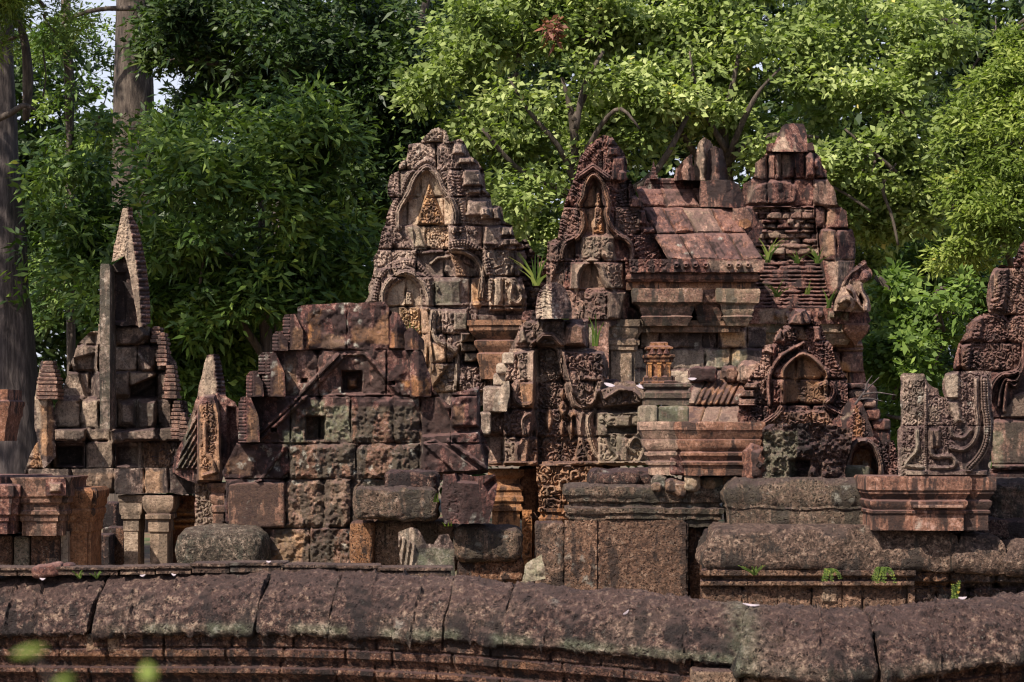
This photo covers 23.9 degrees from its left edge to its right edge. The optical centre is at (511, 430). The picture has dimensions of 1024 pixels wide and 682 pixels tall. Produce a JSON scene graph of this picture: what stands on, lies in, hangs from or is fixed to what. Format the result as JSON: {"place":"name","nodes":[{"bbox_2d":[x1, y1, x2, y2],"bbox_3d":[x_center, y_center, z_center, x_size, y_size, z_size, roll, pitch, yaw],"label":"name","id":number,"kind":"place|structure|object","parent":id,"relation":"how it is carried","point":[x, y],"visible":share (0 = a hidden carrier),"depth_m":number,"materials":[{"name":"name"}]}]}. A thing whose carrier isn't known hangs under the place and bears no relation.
{"place":"outdoors","nodes":[
{"label":"outdoors","id":0,"kind":"place"},
{"bbox_2d":[12,646,155,681],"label":"leaf sprig","id":1,"kind":"object","parent":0,"point":[147,672],"visible":1,"depth_m":1.50,"materials":[{"name":"green plant"}]},
{"bbox_2d":[175,523,270,562],"bbox_3d":[-2.480,1.019,20.749,0.794,0.434,0.718,0,0,0],"label":"fallen block","id":2,"kind":"object","parent":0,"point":[218,542],"depth_m":20.42,"materials":[{"name":"grey stone"}]},
{"bbox_2d":[349,519,374,562],"bbox_3d":[-1.252,0.958,20.346,0.222,0.417,0.519,0,0,0],"label":"fallen block","id":3,"kind":"object","parent":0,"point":[362,538],"depth_m":20.10,"materials":[{"name":"brown stone"}]},
{"bbox_2d":[15,0,1023,384],"label":"sky","id":4,"kind":"structure","parent":0,"point":[157,85],"materials":[{"name":"white"}]},
{"bbox_2d":[101,462,990,581],"bbox_3d":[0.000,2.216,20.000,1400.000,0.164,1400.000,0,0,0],"label":"ground","id":5,"kind":"structure","parent":0,"point":[146,547],"depth_m":59.99,"materials":[{"name":"brown soil"}]},
{"bbox_2d":[0,0,103,473],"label":"tall tree","id":6,"kind":"object","parent":5,"relation":"on","point":[18,365],"visible":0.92,"depth_m":41.60,"materials":[{"name":"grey plant"}]},
{"bbox_2d":[0,389,108,564],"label":"gallery corner","id":7,"kind":"object","parent":5,"relation":"on","point":[47,518],"visible":0.84,"depth_m":21.55,"materials":[{"name":"red stone"}]},
{"bbox_2d":[13,0,115,374],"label":"tall tree","id":8,"kind":"object","parent":5,"relation":"on","point":[52,58],"visible":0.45,"depth_m":57.32,"materials":[{"name":"green plant"}]},
{"bbox_2d":[24,207,195,564],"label":"ruined pavilion","id":9,"kind":"structure","parent":5,"relation":"on","point":[116,421],"depth_m":22.86,"materials":[{"name":"brown stone"}]},
{"bbox_2d":[62,0,157,531],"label":"tall tree","id":10,"kind":"object","parent":5,"relation":"on","point":[130,92],"visible":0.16,"depth_m":51.63,"materials":[{"name":"brown plant"}]},
{"bbox_2d":[0,63,388,416],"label":"broadleaf tree","id":11,"kind":"object","parent":5,"relation":"on","point":[209,293],"visible":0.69,"depth_m":38.54,"materials":[{"name":"green plant"}]},
{"bbox_2d":[173,354,238,525],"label":"carved corner gable","id":12,"kind":"structure","parent":5,"relation":"on","point":[203,453],"depth_m":22.19,"materials":[{"name":"brown stone"}]},
{"bbox_2d":[113,0,468,261],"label":"broadleaf tree","id":13,"kind":"object","parent":5,"relation":"on","point":[365,53],"visible":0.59,"depth_m":46.32,"materials":[{"name":"green plant"}]},
{"bbox_2d":[222,302,489,571],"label":"stepped gable building","id":14,"kind":"structure","parent":5,"relation":"on","point":[339,403],"depth_m":20.98,"materials":[{"name":"stone"}]},
{"bbox_2d":[374,517,458,570],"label":"fallen block","id":15,"kind":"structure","parent":5,"relation":"on","point":[386,549],"depth_m":20.25,"materials":[{"name":"brown stone"}]},
{"bbox_2d":[352,485,439,521],"bbox_3d":[-0.953,0.599,20.094,0.721,0.313,0.517,0,0,0],"label":"fallen block","id":16,"kind":"object","parent":15,"relation":"on","point":[403,503],"depth_m":19.86,"materials":[{"name":"grey stone"}]},
{"bbox_2d":[384,468,439,488],"bbox_3d":[-0.830,0.420,20.154,0.455,0.207,0.422,0,0,0],"label":"fallen block","id":17,"kind":"object","parent":16,"relation":"on","point":[417,477],"depth_m":19.97,"materials":[{"name":"brown stone"}]},
{"bbox_2d":[433,493,438,501],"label":"grass tuft","id":18,"kind":"object","parent":16,"relation":"on","point":[436,500],"visible":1,"depth_m":19.48,"materials":[{"name":"green plant"}]},
{"bbox_2d":[398,527,454,575],"bbox_3d":[-0.687,0.986,19.383,0.472,0.439,0.435,0,0,0],"label":"fallen fragment","id":19,"kind":"object","parent":5,"relation":"on","point":[414,548],"visible":0.69,"depth_m":19.23,"materials":[{"name":"grey stone"}]},
{"bbox_2d":[318,0,572,235],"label":"broadleaf tree","id":20,"kind":"object","parent":5,"relation":"on","point":[422,5],"visible":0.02,"depth_m":55.82,"materials":[{"name":"green plant"}]},
{"bbox_2d":[366,127,546,405],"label":"temple tower","id":21,"kind":"structure","parent":5,"relation":"on","point":[451,280],"depth_m":29.57,"materials":[{"name":"stone"}]},
{"bbox_2d":[511,253,546,285],"bbox_3d":[0.314,-1.950,29.177,0.718,0.401,0.105,0,0,0],"label":"grass tuft","id":22,"kind":"object","parent":21,"relation":"attached to","point":[538,281],"visible":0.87,"depth_m":29.17,"materials":[{"name":"green plant"}]},
{"bbox_2d":[457,556,523,581],"bbox_3d":[-0.184,1.154,20.250,0.570,0.226,0.509,0,0,0],"label":"fallen block","id":23,"kind":"object","parent":5,"relation":"on","point":[511,571],"depth_m":20.01,"materials":[{"name":"brown stone"}]},
{"bbox_2d":[453,523,522,562],"bbox_3d":[-0.203,0.931,20.147,0.590,0.324,0.525,0,0,0],"label":"fallen block","id":24,"kind":"object","parent":23,"relation":"on","point":[478,542],"depth_m":19.91,"materials":[{"name":"stone"}]},
{"bbox_2d":[441,472,496,523],"bbox_3d":[-0.357,0.561,19.947,0.476,0.438,0.507,0,0,0],"label":"fallen block","id":25,"kind":"object","parent":24,"relation":"on","point":[467,499],"depth_m":19.75,"materials":[{"name":"stone"}]},
{"bbox_2d":[0,560,1023,681],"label":"enclosure wall","id":26,"kind":"structure","parent":5,"relation":"on","point":[247,621],"depth_m":13.35,"materials":[{"name":"brown stone"}]},
{"bbox_2d":[31,561,63,578],"bbox_3d":[-2.730,0.823,14.259,0.186,0.102,0.214,0,0,0],"label":"loose stone","id":27,"kind":"object","parent":26,"relation":"on","point":[39,571],"visible":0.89,"depth_m":14.16,"materials":[{"name":"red stone"}]},
{"bbox_2d":[63,562,75,565],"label":"loose stone","id":28,"kind":"object","parent":26,"relation":"on","point":[69,564],"visible":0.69,"depth_m":14.24,"materials":[{"name":"stone"}]},
{"bbox_2d":[72,571,83,578],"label":"fern","id":29,"kind":"object","parent":26,"relation":"on","point":[79,576],"visible":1,"depth_m":14.09,"materials":[{"name":"green plant"}]},
{"bbox_2d":[89,572,101,578],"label":"fern","id":30,"kind":"object","parent":26,"relation":"on","point":[97,576],"visible":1,"depth_m":14.09,"materials":[{"name":"green plant"}]},
{"bbox_2d":[743,603,758,606],"bbox_3d":[1.249,0.910,12.632,0.088,0.019,0.009,0,0,15],"label":"fallen petal","id":31,"kind":"object","parent":26,"relation":"on","point":[752,605],"visible":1,"depth_m":12.63,"materials":[{"name":"white plant"}]},
{"bbox_2d":[950,581,960,598],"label":"fern","id":32,"kind":"object","parent":26,"relation":"on","point":[954,594],"visible":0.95,"depth_m":12.89,"materials":[{"name":"green plant"}]},
{"bbox_2d":[14,0,1023,494],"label":"wood","id":33,"kind":"object","parent":5,"relation":"on","point":[30,140],"visible":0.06,"depth_m":66.28,"materials":[{"name":"green plant"}]},
{"bbox_2d":[522,555,545,582],"bbox_3d":[0.177,1.111,19.440,0.191,0.244,0.320,0,0,0],"label":"fallen fragment","id":34,"kind":"object","parent":5,"relation":"on","point":[534,570],"visible":0.99,"depth_m":19.30,"materials":[{"name":"grey stone"}]},
{"bbox_2d":[381,0,745,319],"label":"broadleaf tree","id":35,"kind":"object","parent":5,"relation":"on","point":[496,123],"visible":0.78,"depth_m":40.11,"materials":[{"name":"green plant"}]},
{"bbox_2d":[535,14,569,56],"bbox_3d":[0.663,-6.309,38.597,0.557,0.707,0.721,0,0,-9],"label":"dead leaf cluster","id":36,"kind":"object","parent":35,"relation":"hanging from","point":[549,35],"visible":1,"depth_m":38.55,"materials":[{"name":"brown plant"}]},
{"bbox_2d":[480,282,647,583],"bbox_3d":[0.530,0.122,23.861,1.724,3.075,2.488,0,0,0],"label":"carved porch","id":37,"kind":"object","parent":5,"relation":"on","point":[557,414],"visible":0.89,"depth_m":23.01,"materials":[{"name":"brown stone"}]},
{"bbox_2d":[604,383,614,386],"bbox_3d":[0.910,-0.427,22.582,0.105,0.043,0.010,0,0,13],"label":"fallen petal","id":38,"kind":"object","parent":37,"relation":"on","point":[609,384],"visible":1,"depth_m":22.58,"materials":[{"name":"white plant"}]},
{"bbox_2d":[534,467,724,598],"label":"laterite wall","id":39,"kind":"structure","parent":5,"relation":"on","point":[627,528],"depth_m":19.80,"materials":[{"name":"brown stone"}]},
{"bbox_2d":[651,482,661,491],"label":"chock stone","id":40,"kind":"object","parent":39,"relation":"on","point":[656,486],"visible":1,"depth_m":19.70,"materials":[{"name":"brown stone"}]},
{"bbox_2d":[650,474,667,491],"bbox_3d":[1.216,0.436,19.901,0.150,0.162,0.296,0,0,0],"label":"chock stone","id":41,"kind":"object","parent":40,"relation":"on","point":[661,479],"visible":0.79,"depth_m":19.77,"materials":[{"name":"grey stone"}]},
{"bbox_2d":[664,475,686,497],"bbox_3d":[1.341,0.459,19.864,0.224,0.182,0.319,0,0,0],"label":"chock stone","id":42,"kind":"object","parent":39,"relation":"on","point":[674,486],"visible":0.85,"depth_m":19.72,"materials":[{"name":"brown stone"}]},
{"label":"chock stone","id":43,"kind":"object","parent":39,"relation":"on","visible":0},
{"bbox_2d":[682,475,700,491],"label":"chock stone","id":44,"kind":"object","parent":43,"relation":"on","point":[692,484],"visible":0.91,"depth_m":19.68,"materials":[{"name":"grey stone"}]},
{"bbox_2d":[700,475,722,488],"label":"chock stone","id":45,"kind":"object","parent":43,"relation":"on","point":[711,481],"visible":0.76,"depth_m":19.77,"materials":[{"name":"brown stone"}]},
{"bbox_2d":[546,135,765,383],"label":"vaulted hall","id":46,"kind":"structure","parent":5,"relation":"on","point":[676,262],"depth_m":27.84,"materials":[{"name":"red stone"}]},
{"bbox_2d":[588,314,603,345],"bbox_3d":[0.938,-1.135,27.272,0.194,0.362,0.104,0,0,0],"label":"grass tuft","id":47,"kind":"object","parent":46,"relation":"on","point":[595,338],"visible":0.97,"depth_m":27.26,"materials":[{"name":"green plant"}]},
{"bbox_2d":[681,308,890,476],"bbox_3d":[2.738,-0.361,24.860,2.166,1.776,2.392,0,0,0],"label":"vaulted annex","id":48,"kind":"object","parent":5,"relation":"on","point":[797,375],"visible":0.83,"depth_m":23.90,"materials":[{"name":"red stone"}]},
{"bbox_2d":[688,366,717,382],"bbox_3d":[1.921,-0.565,24.376,0.285,0.177,0.396,0,0,0],"label":"rubble stone","id":49,"kind":"object","parent":48,"relation":"on","point":[705,373],"visible":0.94,"depth_m":24.20,"materials":[{"name":"stone"}]},
{"bbox_2d":[720,365,737,382],"bbox_3d":[2.196,-0.565,24.386,0.175,0.191,0.350,0,0,0],"label":"rubble stone","id":50,"kind":"object","parent":48,"relation":"on","point":[728,373],"visible":1,"depth_m":24.24,"materials":[{"name":"stone"}]},
{"bbox_2d":[736,360,759,383],"bbox_3d":[2.370,-0.573,24.176,0.246,0.274,0.390,0,0,0],"label":"rubble stone","id":51,"kind":"object","parent":48,"relation":"on","point":[745,369],"visible":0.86,"depth_m":24.04,"materials":[{"name":"red stone"}]},
{"bbox_2d":[854,376,895,404],"bbox_3d":[3.501,-0.388,23.300,0.409,0.292,0.023,0,0,0],"label":"dry twig","id":52,"kind":"object","parent":48,"relation":"on","point":[861,395],"visible":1,"depth_m":23.29,"materials":[{"name":"grey wood"}]},
{"bbox_2d":[608,0,991,521],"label":"broadleaf tree","id":53,"kind":"object","parent":5,"relation":"on","point":[883,200],"visible":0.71,"depth_m":40.60,"materials":[{"name":"green plant"}]},
{"bbox_2d":[742,123,870,382],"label":"temple tower","id":54,"kind":"structure","parent":5,"relation":"on","point":[788,191],"depth_m":31.08,"materials":[{"name":"red stone"}]},
{"bbox_2d":[759,237,786,262],"bbox_3d":[3.237,-2.282,30.477,0.476,0.324,0.105,0,0,0],"label":"grass tuft","id":55,"kind":"object","parent":54,"relation":"on","point":[768,257],"visible":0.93,"depth_m":30.47,"materials":[{"name":"green plant"}]},
{"bbox_2d":[766,281,787,296],"bbox_3d":[3.342,-1.792,30.377,0.460,0.225,0.082,0,0,0],"label":"grass tuft","id":56,"kind":"object","parent":54,"relation":"on","point":[776,293],"visible":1,"depth_m":30.38,"materials":[{"name":"green plant"}]},
{"bbox_2d":[786,249,807,263],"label":"grass tuft","id":57,"kind":"object","parent":54,"relation":"on","point":[796,259],"visible":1,"depth_m":30.38,"materials":[{"name":"green plant"}]},
{"bbox_2d":[805,280,812,294],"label":"grass tuft","id":58,"kind":"object","parent":54,"relation":"on","point":[807,292],"visible":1,"depth_m":30.27,"materials":[{"name":"green plant"}]},
{"bbox_2d":[803,246,832,263],"bbox_3d":[3.843,-2.206,30.271,0.437,0.221,0.097,0,0,0],"label":"grass tuft","id":59,"kind":"object","parent":54,"relation":"on","point":[817,258],"visible":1,"depth_m":30.26,"materials":[{"name":"green plant"}]},
{"bbox_2d":[822,288,836,307],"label":"grass tuft","id":60,"kind":"object","parent":54,"relation":"on","point":[829,302],"visible":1,"depth_m":30.17,"materials":[{"name":"green plant"}]},
{"bbox_2d":[833,260,871,311],"bbox_3d":[4.299,-1.822,30.342,0.548,0.689,0.677,0,0,0],"label":"guardian statue","id":61,"kind":"object","parent":54,"relation":"on","point":[852,295],"visible":1,"depth_m":30.25,"materials":[{"name":"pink stone"}]},
{"bbox_2d":[695,476,1023,609],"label":"coped laterite wall","id":62,"kind":"structure","parent":5,"relation":"on","point":[796,536],"depth_m":18.92,"materials":[{"name":"brown stone"}]},
{"bbox_2d":[637,421,764,475],"bbox_3d":[1.555,0.147,19.852,1.022,0.445,0.717,0,0,0],"label":"moulded capital","id":63,"kind":"object","parent":62,"relation":"on","point":[695,448],"visible":0.94,"depth_m":19.60,"materials":[{"name":"red stone"}]},
{"bbox_2d":[722,475,738,484],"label":"chock stone","id":64,"kind":"object","parent":62,"relation":"on","point":[725,477],"visible":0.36,"depth_m":19.74,"materials":[{"name":"brown stone"}]},
{"bbox_2d":[742,443,765,478],"bbox_3d":[1.966,0.271,19.630,0.219,0.343,0.423,0,0,0],"label":"rubble stone","id":65,"kind":"object","parent":62,"relation":"on","point":[752,456],"visible":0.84,"depth_m":19.46,"materials":[{"name":"red stone"}]},
{"bbox_2d":[756,422,852,478],"bbox_3d":[2.393,0.188,19.723,0.884,0.512,0.753,0,0,0],"label":"pitted boulder","id":66,"kind":"object","parent":62,"relation":"on","point":[810,449],"visible":0.94,"depth_m":19.45,"materials":[{"name":"stone"}]},
{"bbox_2d":[822,568,841,582],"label":"fern","id":67,"kind":"object","parent":62,"relation":"on","point":[826,572],"visible":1,"depth_m":18.50,"materials":[{"name":"green plant"}]},
{"bbox_2d":[845,437,897,476],"bbox_3d":[2.977,0.250,20.145,0.487,0.399,0.967,0,0,10],"label":"niche fragment","id":68,"kind":"object","parent":62,"relation":"on","point":[870,456],"visible":0.62,"depth_m":19.99,"materials":[{"name":"brown stone"}]},
{"bbox_2d":[872,567,896,583],"bbox_3d":[2.831,1.104,18.439,0.192,0.133,0.131,0,0,0],"label":"fern","id":69,"kind":"object","parent":62,"relation":"on","point":[880,571],"visible":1,"depth_m":18.41,"materials":[{"name":"green plant"}]},
{"bbox_2d":[854,371,995,530],"bbox_3d":[3.279,0.150,19.032,1.068,1.250,0.849,0,0,0],"label":"carved pedestal","id":70,"kind":"object","parent":62,"relation":"on","point":[943,480],"visible":1,"depth_m":18.70,"materials":[{"name":"red stone"}]},
{"bbox_2d":[953,241,1023,476],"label":"flame gable","id":71,"kind":"structure","parent":62,"relation":"on","point":[992,340],"depth_m":19.98,"materials":[{"name":"red stone"}]},
{"bbox_2d":[862,257,987,440],"bbox_3d":[5.660,-0.009,32.719,2.485,4.727,2.494,0,0,0],"label":"leafy bush","id":72,"kind":"object","parent":5,"relation":"on","point":[892,354],"visible":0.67,"depth_m":32.52,"materials":[{"name":"green plant"}]},
{"bbox_2d":[861,218,1016,467],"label":"broadleaf tree","id":73,"kind":"object","parent":5,"relation":"on","point":[909,254],"visible":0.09,"depth_m":45.19,"materials":[{"name":"green plant"}]},
{"bbox_2d":[888,0,1023,261],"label":"broadleaf tree","id":74,"kind":"object","parent":5,"relation":"on","point":[978,62],"visible":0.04,"depth_m":49.19,"materials":[{"name":"green plant"}]},
{"bbox_2d":[915,14,1023,283],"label":"broadleaf tree","id":75,"kind":"object","parent":5,"relation":"on","point":[983,197],"visible":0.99,"depth_m":37.84,"materials":[{"name":"green plant"}]},
{"bbox_2d":[637,342,691,421],"bbox_3d":[1.419,-0.435,22.636,0.485,0.782,0.672,0,0,0],"label":"turret","id":76,"kind":"object","parent":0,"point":[661,385],"visible":0.81,"depth_m":22.35,"materials":[{"name":"red stone"}]},
{"bbox_2d":[738,565,765,575],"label":"fern","id":77,"kind":"object","parent":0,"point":[754,572],"visible":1,"depth_m":18.59,"materials":[{"name":"green plant"}]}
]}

